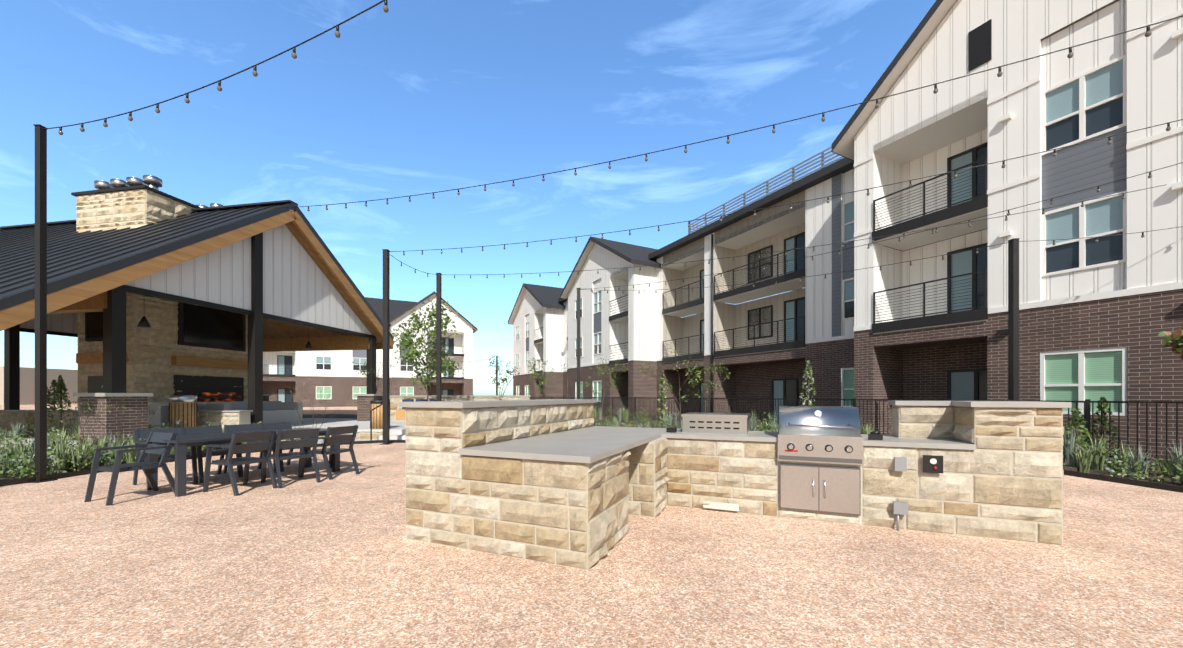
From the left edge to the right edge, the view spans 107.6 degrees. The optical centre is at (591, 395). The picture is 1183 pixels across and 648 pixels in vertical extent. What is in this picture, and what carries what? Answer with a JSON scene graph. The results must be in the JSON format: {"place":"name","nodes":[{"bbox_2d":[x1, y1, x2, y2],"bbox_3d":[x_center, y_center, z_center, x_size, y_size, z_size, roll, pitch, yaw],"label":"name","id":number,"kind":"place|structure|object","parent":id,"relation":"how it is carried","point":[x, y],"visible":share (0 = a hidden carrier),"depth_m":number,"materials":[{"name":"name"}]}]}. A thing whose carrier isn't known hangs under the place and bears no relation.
{"place":"outdoors","nodes":[
{"label":"outdoors","id":0,"kind":"place"},
{"bbox_2d":[263,291,477,406],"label":"building","id":1,"kind":"structure","parent":0,"point":[285,372],"depth_m":53.47,"materials":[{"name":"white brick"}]},
{"bbox_2d":[0,0,1119,394],"label":"sky","id":2,"kind":"structure","parent":0,"point":[416,97],"materials":[{"name":"blue"}]},
{"bbox_2d":[0,404,1182,647],"bbox_3d":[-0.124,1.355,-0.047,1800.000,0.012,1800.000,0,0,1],"label":"ground","id":3,"kind":"structure","parent":0,"point":[308,560],"depth_m":3.23,"materials":[{"name":"beige gravel"}]},
{"bbox_2d":[0,366,252,431],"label":"wall","id":4,"kind":"structure","parent":3,"relation":"on","point":[70,380],"depth_m":15.90,"materials":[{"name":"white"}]},
{"bbox_2d":[0,175,394,444],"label":"pavilion","id":5,"kind":"structure","parent":3,"relation":"on","point":[181,310],"depth_m":16.88,"materials":[{"name":"grey metal"}]},
{"bbox_2d":[84,422,359,505],"bbox_3d":[-5.586,0.941,6.710,2.329,0.857,2.929,0,0,28],"label":"outdoor dining set","id":6,"kind":"object","parent":3,"relation":"on","point":[264,439],"visible":0.94,"depth_m":6.40,"materials":[{"name":"grey metal"}]},
{"bbox_2d":[295,395,532,439],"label":"terrace","id":7,"kind":"structure","parent":3,"relation":"on","point":[372,428],"depth_m":16.34,"materials":[{"name":"concrete"}]},
{"bbox_2d":[29,124,1019,482],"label":"light poles","id":8,"kind":"object","parent":3,"relation":"on","point":[41,304],"visible":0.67,"depth_m":6.94,"materials":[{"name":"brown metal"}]},
{"bbox_2d":[42,0,1182,361],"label":"string lights","id":9,"kind":"object","parent":8,"relation":"attached to","point":[386,10],"visible":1,"depth_m":7.50,"materials":[{"name":"black plastic"}]},
{"bbox_2d":[0,299,1182,484],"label":"vegetation","id":10,"kind":"object","parent":3,"relation":"on","point":[63,456],"visible":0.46,"depth_m":9.16,"materials":[{"name":"green plant"}]},
{"bbox_2d":[0,440,1182,492],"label":"edging","id":11,"kind":"object","parent":3,"relation":"on","point":[1167,487],"visible":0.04,"depth_m":6.92,"materials":[{"name":"grey concrete"}]},
{"bbox_2d":[399,399,1071,569],"bbox_3d":[1.189,0.711,4.475,6.232,1.300,3.141,0,0,23],"label":"outdoor kitchen","id":12,"kind":"object","parent":3,"relation":"on","point":[564,482],"visible":1,"depth_m":4.18,"materials":[{"name":"stone"}]},
{"bbox_2d":[508,0,1182,459],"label":"building","id":13,"kind":"structure","parent":3,"relation":"on","point":[1108,308],"depth_m":13.44,"materials":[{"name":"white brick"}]},
{"bbox_2d":[534,396,1182,462],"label":"fence","id":14,"kind":"object","parent":3,"relation":"on","point":[616,404],"visible":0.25,"depth_m":12.82,"materials":[{"name":"brown metal"}]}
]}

